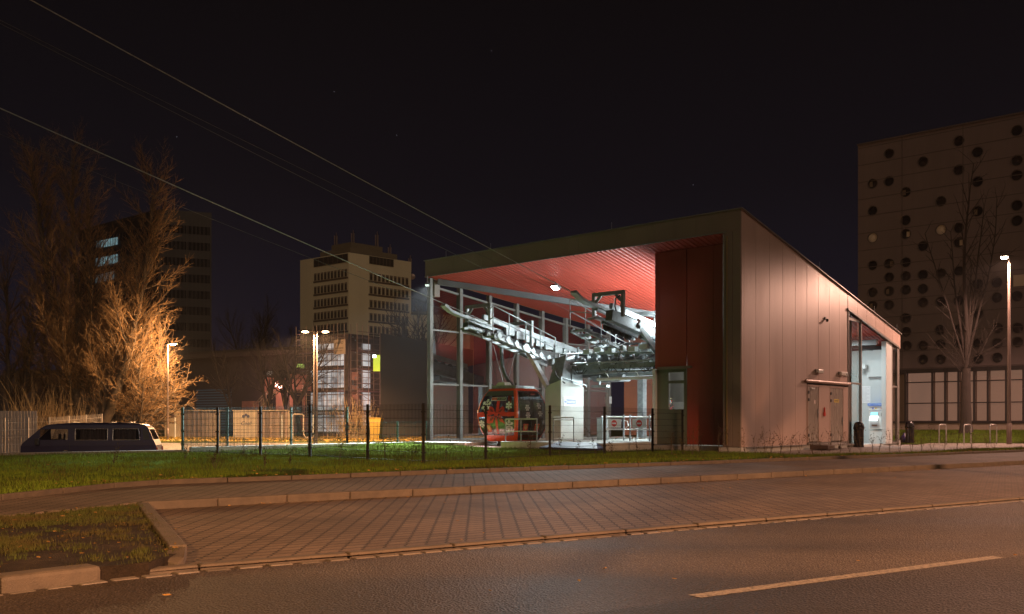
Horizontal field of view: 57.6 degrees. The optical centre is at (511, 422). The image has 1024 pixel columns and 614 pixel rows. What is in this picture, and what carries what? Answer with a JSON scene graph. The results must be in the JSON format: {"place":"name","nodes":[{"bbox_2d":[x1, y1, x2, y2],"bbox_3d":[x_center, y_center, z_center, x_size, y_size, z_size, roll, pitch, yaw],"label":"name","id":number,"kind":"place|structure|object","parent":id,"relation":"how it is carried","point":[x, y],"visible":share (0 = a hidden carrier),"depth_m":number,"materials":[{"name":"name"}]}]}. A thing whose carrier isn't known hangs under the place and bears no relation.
{"place":"outdoors","nodes":[
{"label":"outdoors","id":0,"kind":"place"},
{"bbox_2d":[0,563,99,593],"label":"kerb of road","id":1,"kind":"structure","parent":0,"point":[32,579],"depth_m":6.21,"materials":[{"name":"concrete"}]},
{"bbox_2d":[0,502,184,579],"bbox_3d":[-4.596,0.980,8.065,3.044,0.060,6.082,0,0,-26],"label":"grass","id":2,"kind":"structure","parent":0,"point":[7,542],"depth_m":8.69,"materials":[{"name":"plant"}]},
{"bbox_2d":[0,503,178,571],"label":"leaf litter","id":3,"kind":"object","parent":2,"relation":"on","point":[81,537],"visible":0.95,"depth_m":7.88,"materials":[{"name":"plant"}]},
{"bbox_2d":[137,502,186,556],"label":"kerb of bed","id":4,"kind":"structure","parent":2,"relation":"on","point":[162,528],"depth_m":8.57,"materials":[{"name":"concrete"}]},
{"bbox_2d":[2,443,326,452],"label":"driveway","id":5,"kind":"structure","parent":0,"point":[171,446],"depth_m":57.63,"materials":[{"name":"concrete"}]},
{"bbox_2d":[0,411,37,452],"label":"slatted screen","id":6,"kind":"object","parent":5,"relation":"on","point":[12,415],"visible":0.55,"depth_m":41.02,"materials":[{"name":"wood"}]},
{"bbox_2d":[0,375,76,442],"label":"reed clump","id":7,"kind":"object","parent":5,"relation":"on","point":[33,409],"visible":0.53,"depth_m":59.84,"materials":[{"name":"plant"}]},
{"bbox_2d":[0,414,102,452],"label":"fence","id":8,"kind":"object","parent":5,"relation":"on","point":[94,418],"visible":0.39,"depth_m":39.98,"materials":[{"name":"metal"}]},
{"bbox_2d":[21,391,100,441],"bbox_3d":[-29.027,-0.397,60.073,5.183,3.411,2.250,0,0,-6],"label":"reed clump","id":9,"kind":"object","parent":5,"relation":"on","point":[50,406],"visible":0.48,"depth_m":59.90,"materials":[{"name":"plant"}]},
{"bbox_2d":[20,422,162,452],"bbox_3d":[-15.405,0.965,34.309,4.680,1.969,1.980,0,0,-14],"label":"van","id":10,"kind":"object","parent":5,"relation":"on","point":[98,436],"visible":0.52,"depth_m":33.74,"materials":[{"name":"paint"}]},
{"bbox_2d":[299,330,331,443],"bbox_3d":[-12.021,-2.104,56.942,2.079,7.158,0.332,0,0,0],"label":"street lamp","id":11,"kind":"object","parent":5,"relation":"on","point":[323,331],"visible":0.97,"depth_m":56.95,"materials":[{"name":"grey"}]},
{"bbox_2d":[2,430,648,442],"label":"verge","id":12,"kind":"structure","parent":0,"point":[592,433],"depth_m":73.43,"materials":[{"name":"plant"}]},
{"bbox_2d":[1,397,52,441],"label":"reed clump","id":13,"kind":"object","parent":12,"relation":"on","point":[24,415],"visible":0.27,"depth_m":61.92,"materials":[{"name":"plant"}]},
{"bbox_2d":[0,228,61,426],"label":"bare tree","id":14,"kind":"object","parent":12,"relation":"on","point":[23,370],"visible":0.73,"depth_m":71.94,"materials":[{"name":"brown plant"}]},
{"bbox_2d":[19,264,72,434],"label":"bare tree","id":15,"kind":"object","parent":12,"relation":"on","point":[59,390],"visible":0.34,"depth_m":73.76,"materials":[{"name":"brown plant"}]},
{"bbox_2d":[3,370,105,435],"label":"concrete shed","id":16,"kind":"structure","parent":12,"relation":"on","point":[29,394],"depth_m":80.65,"materials":[{"name":"concrete"}]},
{"bbox_2d":[1,113,132,422],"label":"bare tree","id":17,"kind":"object","parent":12,"relation":"on","point":[72,369],"visible":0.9,"depth_m":68.37,"materials":[{"name":"brown plant"}]},
{"bbox_2d":[73,306,156,421],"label":"bare willow","id":18,"kind":"object","parent":12,"relation":"on","point":[116,417],"visible":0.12,"depth_m":70.99,"materials":[{"name":"brown plant"}]},
{"bbox_2d":[77,135,192,422],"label":"bare tree","id":19,"kind":"object","parent":12,"relation":"on","point":[105,408],"visible":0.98,"depth_m":67.51,"materials":[{"name":"brown plant"}]},
{"bbox_2d":[80,209,211,429],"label":"office tower","id":20,"kind":"structure","parent":12,"relation":"on","point":[190,294],"depth_m":151.88,"materials":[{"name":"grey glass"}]},
{"bbox_2d":[103,299,208,431],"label":"bare willow","id":21,"kind":"object","parent":12,"relation":"on","point":[143,401],"visible":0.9,"depth_m":68.72,"materials":[{"name":"brown plant"}]},
{"bbox_2d":[166,343,177,439],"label":"street lamp","id":22,"kind":"object","parent":12,"relation":"on","point":[167,432],"visible":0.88,"depth_m":66.95,"materials":[{"name":"grey"}]},
{"bbox_2d":[165,410,224,436],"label":"waste shelter","id":23,"kind":"object","parent":12,"relation":"on","point":[172,430],"visible":0.36,"depth_m":77.10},
{"bbox_2d":[203,340,244,435],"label":"bare tree","id":24,"kind":"object","parent":12,"relation":"on","point":[227,378],"visible":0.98,"depth_m":83.10,"materials":[{"name":"plant"}]},
{"bbox_2d":[171,347,310,433],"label":"dark hall","id":25,"kind":"structure","parent":12,"relation":"on","point":[200,365],"depth_m":99.07,"materials":[{"name":"grey"}]},
{"bbox_2d":[267,393,310,415],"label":"hall window","id":26,"kind":"structure","parent":25,"relation":"in","point":[273,400],"depth_m":96.03,"materials":[{"name":"glass"}]},
{"bbox_2d":[2,436,483,440],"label":"verge leaf litter","id":27,"kind":"object","parent":12,"relation":"on","point":[411,437],"visible":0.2,"depth_m":68.88,"materials":[{"name":"plant"}]},
{"bbox_2d":[232,410,289,437],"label":"waste shelter","id":28,"kind":"object","parent":12,"relation":"on","point":[286,417],"visible":0.44,"depth_m":75.10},
{"bbox_2d":[231,338,294,409],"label":"bare tree","id":29,"kind":"object","parent":12,"relation":"on","point":[270,388],"visible":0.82,"depth_m":82.03,"materials":[{"name":"plant"}]},
{"bbox_2d":[253,382,293,409],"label":"outside stair","id":30,"kind":"object","parent":12,"relation":"on","point":[275,393],"visible":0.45,"depth_m":89.99,"materials":[{"name":"metal"}]},
{"bbox_2d":[267,343,304,411],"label":"bare tree","id":31,"kind":"object","parent":12,"relation":"on","point":[284,394],"visible":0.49,"depth_m":83.60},
{"bbox_2d":[251,316,341,436],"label":"bare tree","id":32,"kind":"object","parent":12,"relation":"on","point":[309,379],"visible":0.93,"depth_m":79.75,"materials":[{"name":"plant"}]},
{"bbox_2d":[296,323,390,435],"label":"scaffolding","id":33,"kind":"object","parent":12,"relation":"on","point":[358,349],"visible":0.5,"depth_m":82.34,"materials":[{"name":"metal"}]},
{"bbox_2d":[334,339,344,354],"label":"site banner","id":34,"kind":"object","parent":33,"relation":"hanging from","point":[339,346],"visible":1,"depth_m":80.53,"materials":[{"name":"fabric"}]},
{"bbox_2d":[311,334,379,435],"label":"glazed building","id":35,"kind":"structure","parent":12,"relation":"on","point":[351,378],"depth_m":83.08,"materials":[{"name":"glass"}]},
{"bbox_2d":[324,396,372,438],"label":"reed clump","id":36,"kind":"object","parent":12,"relation":"on","point":[356,433],"visible":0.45,"depth_m":69.75,"materials":[{"name":"plant"}]},
{"bbox_2d":[300,230,414,347],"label":"office building","id":37,"kind":"structure","parent":12,"relation":"on","point":[353,303],"depth_m":133.47,"materials":[{"name":"concrete"}]},
{"bbox_2d":[370,418,383,438],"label":"skip","id":38,"kind":"object","parent":12,"relation":"on","point":[375,428],"visible":0.68,"depth_m":67.90,"materials":[{"name":"metal"}]},
{"bbox_2d":[379,297,456,345],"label":"bare tree","id":39,"kind":"object","parent":12,"relation":"on","point":[417,330],"visible":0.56,"depth_m":109.03,"materials":[{"name":"brown plant"}]},
{"bbox_2d":[380,333,472,437],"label":"plain hall","id":40,"kind":"structure","parent":12,"relation":"on","point":[403,371],"depth_m":78.00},
{"bbox_2d":[373,355,379,370],"bbox_3d":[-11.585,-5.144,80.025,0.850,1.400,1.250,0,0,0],"label":"banner","id":41,"kind":"object","parent":40,"relation":"attached to","point":[376,362],"visible":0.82,"depth_m":80.60,"materials":[{"name":"yellow"}]},
{"bbox_2d":[411,311,473,429],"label":"wing","id":42,"kind":"structure","parent":12,"relation":"on","point":[468,341],"depth_m":150.00,"materials":[{"name":"metal"}]},
{"bbox_2d":[0,501,1023,613],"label":"road","id":43,"kind":"structure","parent":0,"point":[644,569],"depth_m":6.83,"materials":[{"name":"asphalt"}]},
{"bbox_2d":[0,500,1023,595],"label":"gutter setts","id":44,"kind":"structure","parent":43,"relation":"on","point":[289,563],"depth_m":8.14,"materials":[{"name":"stone"}]},
{"bbox_2d":[585,556,1023,613],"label":"road lane","id":45,"kind":"structure","parent":43,"relation":"attached to","point":[995,586],"depth_m":5.88,"materials":[{"name":"asphalt"}]},
{"bbox_2d":[690,556,1003,597],"bbox_3d":[18.414,1.096,16.471,59.108,0.001,0.116,0,0,-32],"label":"road marking","id":46,"kind":"object","parent":43,"relation":"on","point":[752,588],"visible":1,"depth_m":6.59,"materials":[{"name":"paint"}]},
{"bbox_2d":[0,452,1023,517],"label":"sidewalk","id":47,"kind":"structure","parent":0,"point":[99,498],"depth_m":15.75,"materials":[{"name":"concrete"}]},
{"bbox_2d":[0,450,1023,499],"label":"kerb of lawn","id":48,"kind":"structure","parent":0,"point":[6,496],"depth_m":17.29,"materials":[{"name":"concrete"}]},
{"bbox_2d":[0,439,1023,493],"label":"lawn","id":49,"kind":"structure","parent":0,"point":[289,471],"depth_m":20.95,"materials":[{"name":"plant"}]},
{"bbox_2d":[0,450,185,455],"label":"lawn edge wall","id":50,"kind":"structure","parent":49,"relation":"on","point":[95,452],"depth_m":27.86,"materials":[{"name":"concrete"}]},
{"bbox_2d":[181,407,346,449],"bbox_3d":[-8.332,0.317,32.341,0.118,1.806,7.110,0,0,37],"label":"fence","id":51,"kind":"object","parent":49,"relation":"on","point":[331,422],"visible":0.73,"depth_m":32.44,"materials":[{"name":"metal"}]},
{"bbox_2d":[189,442,405,451],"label":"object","id":52,"kind":"structure","parent":49,"relation":"on","point":[225,448],"depth_m":32.21,"materials":[{"name":"concrete"}]},
{"bbox_2d":[346,421,427,442],"bbox_3d":[-4.877,0.532,36.876,0.118,1.184,4.518,0,0,37],"label":"fence","id":53,"kind":"object","parent":52,"relation":"on","point":[362,432],"visible":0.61,"depth_m":36.57,"materials":[{"name":"metal"}]},
{"bbox_2d":[183,404,421,460],"bbox_3d":[-6.261,0.388,25.686,11.570,1.744,0.113,0,0,43],"label":"fence","id":54,"kind":"object","parent":49,"relation":"on","point":[296,432],"visible":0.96,"depth_m":24.86,"materials":[{"name":"metal"}]},
{"bbox_2d":[46,449,1012,483],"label":"lawn leaf litter","id":55,"kind":"object","parent":49,"relation":"on","point":[517,465],"visible":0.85,"depth_m":20.23,"materials":[{"name":"plant"}]},
{"bbox_2d":[421,403,653,462],"bbox_3d":[1.208,0.398,25.745,0.118,1.743,10.401,0,0,40],"label":"fence","id":56,"kind":"object","parent":49,"relation":"on","point":[550,431],"visible":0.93,"depth_m":24.79,"materials":[{"name":"metal"}]},
{"bbox_2d":[405,207,901,452],"bbox_3d":[5.753,-2.459,38.431,14.555,9.219,16.883,0,0,41],"label":"cable car station","id":57,"kind":"object","parent":49,"relation":"on","point":[742,302],"visible":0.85,"depth_m":32.29,"materials":[{"name":"metal"}]},
{"bbox_2d":[0,134,477,322],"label":"signal cable","id":58,"kind":"object","parent":57,"relation":"attached to","point":[228,225],"visible":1,"depth_m":26.54,"materials":[{"name":"metal"}]},
{"bbox_2d":[0,20,572,298],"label":"signal cable","id":59,"kind":"object","parent":57,"relation":"attached to","point":[260,148],"visible":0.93,"depth_m":21.65,"materials":[{"name":"metal"}]},
{"bbox_2d":[477,330,544,445],"bbox_3d":[0.027,-1.340,35.611,2.051,4.460,1.915,0,0,41],"label":"gondola","id":60,"kind":"object","parent":57,"relation":"on","point":[508,393],"visible":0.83,"depth_m":35.01,"materials":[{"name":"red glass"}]},
{"bbox_2d":[479,395,514,435],"bbox_3d":[-0.535,-0.260,34.976,1.837,1.500,0.171,0,0,41],"label":"end window","id":61,"kind":"structure","parent":60,"relation":"in","point":[510,398],"depth_m":34.84,"materials":[{"name":"clear glass"}]},
{"bbox_2d":[517,391,532,439],"bbox_3d":[0.408,-0.265,34.714,0.284,1.850,0.837,0,0,41],"label":"door","id":62,"kind":"structure","parent":60,"relation":"in","point":[523,398],"depth_m":34.72,"materials":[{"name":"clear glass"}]},
{"bbox_2d":[528,391,544,439],"bbox_3d":[0.976,-0.265,35.361,0.284,1.850,0.837,0,0,41],"label":"door","id":63,"kind":"structure","parent":60,"relation":"in","point":[535,397],"depth_m":35.29,"materials":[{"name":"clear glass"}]},
{"bbox_2d":[545,354,586,440],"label":"pier","id":64,"kind":"structure","parent":57,"relation":"on","point":[557,390],"depth_m":34.70,"materials":[{"name":"concrete"}]},
{"bbox_2d":[563,397,575,405],"bbox_3d":[2.155,-0.780,34.650,0.024,0.340,0.790,0,0,41],"label":"maker plate","id":65,"kind":"object","parent":64,"relation":"attached to","point":[569,401],"visible":1,"depth_m":34.62,"materials":[{"name":"white paint"}]},
{"bbox_2d":[530,342,654,436],"bbox_3d":[4.939,-1.153,37.215,6.420,3.646,8.520,0,0,41],"label":"drive frame","id":66,"kind":"object","parent":57,"relation":"on","point":[598,364],"visible":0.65,"depth_m":34.30,"materials":[{"name":"grey metal"}]},
{"bbox_2d":[0,23,631,341],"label":"signal cable","id":67,"kind":"object","parent":66,"relation":"attached to","point":[268,160],"visible":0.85,"depth_m":24.49,"materials":[{"name":"metal"}]},
{"bbox_2d":[441,303,601,388],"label":"entry ramp","id":68,"kind":"structure","parent":66,"relation":"attached to","point":[484,330],"depth_m":35.64,"materials":[{"name":"grey metal"}]},
{"bbox_2d":[0,108,485,321],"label":"haul rope","id":69,"kind":"object","parent":68,"relation":"attached to","point":[222,206],"visible":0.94,"depth_m":26.82,"materials":[{"name":"metal"}]},
{"bbox_2d":[570,290,654,356],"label":"entry ramp","id":70,"kind":"structure","parent":66,"relation":"attached to","point":[622,321],"depth_m":32.30,"materials":[{"name":"grey metal"}]},
{"bbox_2d":[30,0,572,292],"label":"haul rope","id":71,"kind":"object","parent":70,"relation":"attached to","point":[277,134],"visible":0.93,"depth_m":21.65,"materials":[{"name":"metal"}]},
{"bbox_2d":[596,417,608,439],"bbox_3d":[3.456,0.245,35.469,0.280,0.870,0.480,0,0,41],"label":"turnstile","id":72,"kind":"object","parent":57,"relation":"on","point":[599,428],"visible":0.47,"depth_m":35.30,"materials":[{"name":"metal"}]},
{"bbox_2d":[606,415,628,439],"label":"swing gate","id":73,"kind":"structure","parent":57,"relation":"on","point":[617,424],"depth_m":34.78,"materials":[{"name":"metal"}]},
{"bbox_2d":[629,415,648,440],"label":"swing gate","id":74,"kind":"structure","parent":57,"relation":"on","point":[635,423],"depth_m":34.07,"materials":[{"name":"metal"}]},
{"bbox_2d":[667,371,684,410],"bbox_3d":[5.628,-1.080,31.788,0.700,1.340,0.136,0,0,41],"label":"booth window","id":75,"kind":"structure","parent":57,"relation":"in","point":[674,381],"depth_m":31.85,"materials":[{"name":"grey glass"}]},
{"bbox_2d":[808,387,819,441],"bbox_3d":[10.765,-0.290,33.266,0.132,1.940,0.921,0,0,41],"label":"door","id":76,"kind":"structure","parent":57,"relation":"in","point":[813,411],"depth_m":33.23,"materials":[{"name":"paint"}]},
{"bbox_2d":[830,389,843,440],"bbox_3d":[12.147,-0.290,34.843,0.132,1.940,1.191,0,0,41],"label":"door","id":77,"kind":"structure","parent":57,"relation":"in","point":[837,420],"depth_m":34.84,"materials":[{"name":"paint"}]},
{"bbox_2d":[868,403,880,442],"bbox_3d":[15.492,0.030,39.336,0.780,1.680,0.650,0,0,41],"label":"ticket machine","id":78,"kind":"object","parent":57,"relation":"on","point":[874,415],"visible":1,"depth_m":39.27,"materials":[{"name":"white paint"}]},
{"bbox_2d":[651,408,683,451],"bbox_3d":[5.105,0.405,30.485,0.118,1.723,2.098,0,0,39],"label":"fence","id":79,"kind":"object","parent":49,"relation":"on","point":[665,425],"visible":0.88,"depth_m":30.38,"materials":[{"name":"metal"}]},
{"bbox_2d":[0,0,1023,423],"label":"sky","id":80,"kind":"structure","parent":0,"point":[580,116],"materials":[{"name":"black"}]},
{"bbox_2d":[475,424,621,429],"bbox_3d":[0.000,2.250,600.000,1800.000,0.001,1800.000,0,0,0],"label":"ground","id":81,"kind":"structure","parent":0,"point":[594,426],"depth_m":474.53,"materials":[{"name":"soil"}]},
{"bbox_2d":[214,289,299,349],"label":"bare tree","id":82,"kind":"object","parent":81,"relation":"on","point":[261,334],"visible":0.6,"depth_m":185.95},
{"bbox_2d":[141,460,1023,508],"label":"kerb of sidewalk","id":83,"kind":"structure","parent":0,"point":[236,500],"depth_m":14.73,"materials":[{"name":"concrete"}]},
{"bbox_2d":[154,465,1023,571],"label":"parking bay","id":84,"kind":"object","parent":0,"point":[224,533],"visible":0.89,"depth_m":11.57,"materials":[{"name":"brick"}]},
{"bbox_2d":[167,546,185,564],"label":"kerb end","id":85,"kind":"structure","parent":84,"relation":"on","point":[178,557],"depth_m":7.11,"materials":[{"name":"concrete"}]},
{"bbox_2d":[150,496,1023,573],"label":"kerb of bay","id":86,"kind":"structure","parent":84,"relation":"on","point":[202,565],"depth_m":8.53,"materials":[{"name":"concrete"}]},
{"bbox_2d":[758,443,1023,454],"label":"plaza","id":87,"kind":"structure","parent":0,"point":[903,448],"depth_m":35.74,"materials":[{"name":"concrete"}]},
{"bbox_2d":[810,443,853,449],"bbox_3d":[11.385,0.860,33.020,0.700,0.200,2.600,0,0,41],"label":"door step","id":88,"kind":"object","parent":87,"relation":"on","point":[823,447],"depth_m":32.17,"materials":[{"name":"concrete"}]},
{"bbox_2d":[853,421,863,446],"bbox_3d":[13.474,0.455,36.197,0.420,1.010,0.425,0,0,0],"label":"litter bin","id":89,"kind":"object","parent":87,"relation":"on","point":[858,426],"visible":0.86,"depth_m":36.05,"materials":[{"name":"metal"}]},
{"bbox_2d":[905,421,914,442],"bbox_3d":[18.015,0.435,42.197,0.420,1.010,0.425,0,0,0],"label":"litter bin","id":90,"kind":"object","parent":87,"relation":"on","point":[910,428],"visible":0.88,"depth_m":42.05,"materials":[{"name":"metal"}]},
{"bbox_2d":[1000,254,1011,443],"bbox_3d":[21.549,-3.144,40.714,0.347,8.348,1.068,0,0,40],"label":"street lamp","id":91,"kind":"object","parent":87,"relation":"on","point":[1008,423],"visible":0.91,"depth_m":40.95,"materials":[{"name":"beige"}]},
{"bbox_2d":[893,430,1023,444],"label":"grass bank","id":92,"kind":"structure","parent":0,"point":[951,435],"depth_m":45.70,"materials":[{"name":"plant"}]},
{"bbox_2d":[857,111,1023,430],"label":"tower block","id":93,"kind":"structure","parent":92,"relation":"on","point":[909,185],"depth_m":62.87,"materials":[{"name":"concrete"}]},
{"bbox_2d":[917,340,928,350],"bbox_3d":[28.176,-5.271,63.812,0.740,0.740,0.215,0,0,41],"label":"round window","id":94,"kind":"structure","parent":93,"relation":"in","point":[921,345],"depth_m":63.88,"materials":[{"name":"glass"}]},
{"bbox_2d":[917,354,928,364],"bbox_3d":[28.176,-4.311,63.812,0.740,0.740,0.215,0,0,41],"label":"round window","id":95,"kind":"structure","parent":93,"relation":"in","point":[922,359],"depth_m":63.86,"materials":[{"name":"glass"}]},
{"bbox_2d":[935,354,945,364],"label":"round window","id":96,"kind":"structure","parent":93,"relation":"in","point":[940,358],"depth_m":63.10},
{"bbox_2d":[935,196,946,206],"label":"round window","id":97,"kind":"structure","parent":93,"relation":"in","point":[940,200],"depth_m":63.09,"materials":[{"name":"glass"}]},
{"bbox_2d":[935,224,946,234],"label":"round window","id":98,"kind":"structure","parent":93,"relation":"in","point":[940,229],"depth_m":63.02,"materials":[{"name":"glass"}]},
{"bbox_2d":[953,135,964,146],"bbox_3d":[29.899,-18.805,62.295,0.740,0.740,0.215,0,0,41],"label":"round window","id":99,"kind":"structure","parent":93,"relation":"in","point":[958,140],"depth_m":62.35,"materials":[{"name":"glass"}]},
{"bbox_2d":[971,146,982,157],"bbox_3d":[30.765,-17.845,61.533,0.740,0.740,0.215,0,0,41],"label":"round window","id":100,"kind":"structure","parent":93,"relation":"in","point":[977,151],"depth_m":61.58,"materials":[{"name":"glass"}]},
{"bbox_2d":[990,277,1002,287],"bbox_3d":[31.636,-9.126,60.766,0.740,0.740,0.215,0,0,41],"label":"round window","id":101,"kind":"structure","parent":93,"relation":"in","point":[996,282],"depth_m":60.80,"materials":[{"name":"glass"}]},
{"bbox_2d":[990,292,1002,302],"bbox_3d":[31.636,-8.138,60.766,0.740,0.740,0.215,0,0,41],"label":"round window","id":102,"kind":"structure","parent":93,"relation":"in","point":[997,297],"depth_m":60.82,"materials":[{"name":"glass"}]},
{"bbox_2d":[991,352,1002,362],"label":"round window","id":103,"kind":"structure","parent":93,"relation":"in","point":[996,357],"depth_m":60.80,"materials":[{"name":"glass"}]},
{"bbox_2d":[1010,125,1022,135],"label":"round window","id":104,"kind":"structure","parent":93,"relation":"in","point":[1016,130],"depth_m":60.04,"materials":[{"name":"glass"}]},
{"bbox_2d":[1010,155,1022,165],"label":"round window","id":105,"kind":"structure","parent":93,"relation":"in","point":[1015,161],"depth_m":60.04,"materials":[{"name":"glass"}]},
{"bbox_2d":[1010,169,1022,180],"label":"round window","id":106,"kind":"structure","parent":93,"relation":"in","point":[1015,178],"depth_m":60.03,"materials":[{"name":"glass"}]},
{"bbox_2d":[1010,200,1022,210],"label":"round window","id":107,"kind":"structure","parent":93,"relation":"in","point":[1016,205],"depth_m":60.04,"materials":[{"name":"glass"}]},
{"bbox_2d":[1010,215,1022,226],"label":"round window","id":108,"kind":"structure","parent":93,"relation":"in","point":[1016,220],"depth_m":60.04,"materials":[{"name":"glass"}]},
{"bbox_2d":[1011,290,1022,301],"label":"round window","id":109,"kind":"structure","parent":93,"relation":"in","point":[1016,296],"depth_m":60.04,"materials":[{"name":"glass"}]},
{"bbox_2d":[1011,336,1023,347],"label":"round window","id":110,"kind":"structure","parent":93,"relation":"in","point":[1017,340],"depth_m":60.01,"materials":[{"name":"glass"}]},
{"bbox_2d":[1011,322,1023,333],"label":"round window","id":111,"kind":"structure","parent":93,"relation":"in","point":[1016,330],"depth_m":60.01,"materials":[{"name":"glass"}]},
{"bbox_2d":[915,149,1017,432],"bbox_3d":[22.939,-6.195,46.771,4.852,13.891,5.764,0,0,39],"label":"bare tree","id":112,"kind":"object","parent":92,"relation":"on","point":[965,411],"visible":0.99,"depth_m":47.16,"materials":[{"name":"brown plant"}]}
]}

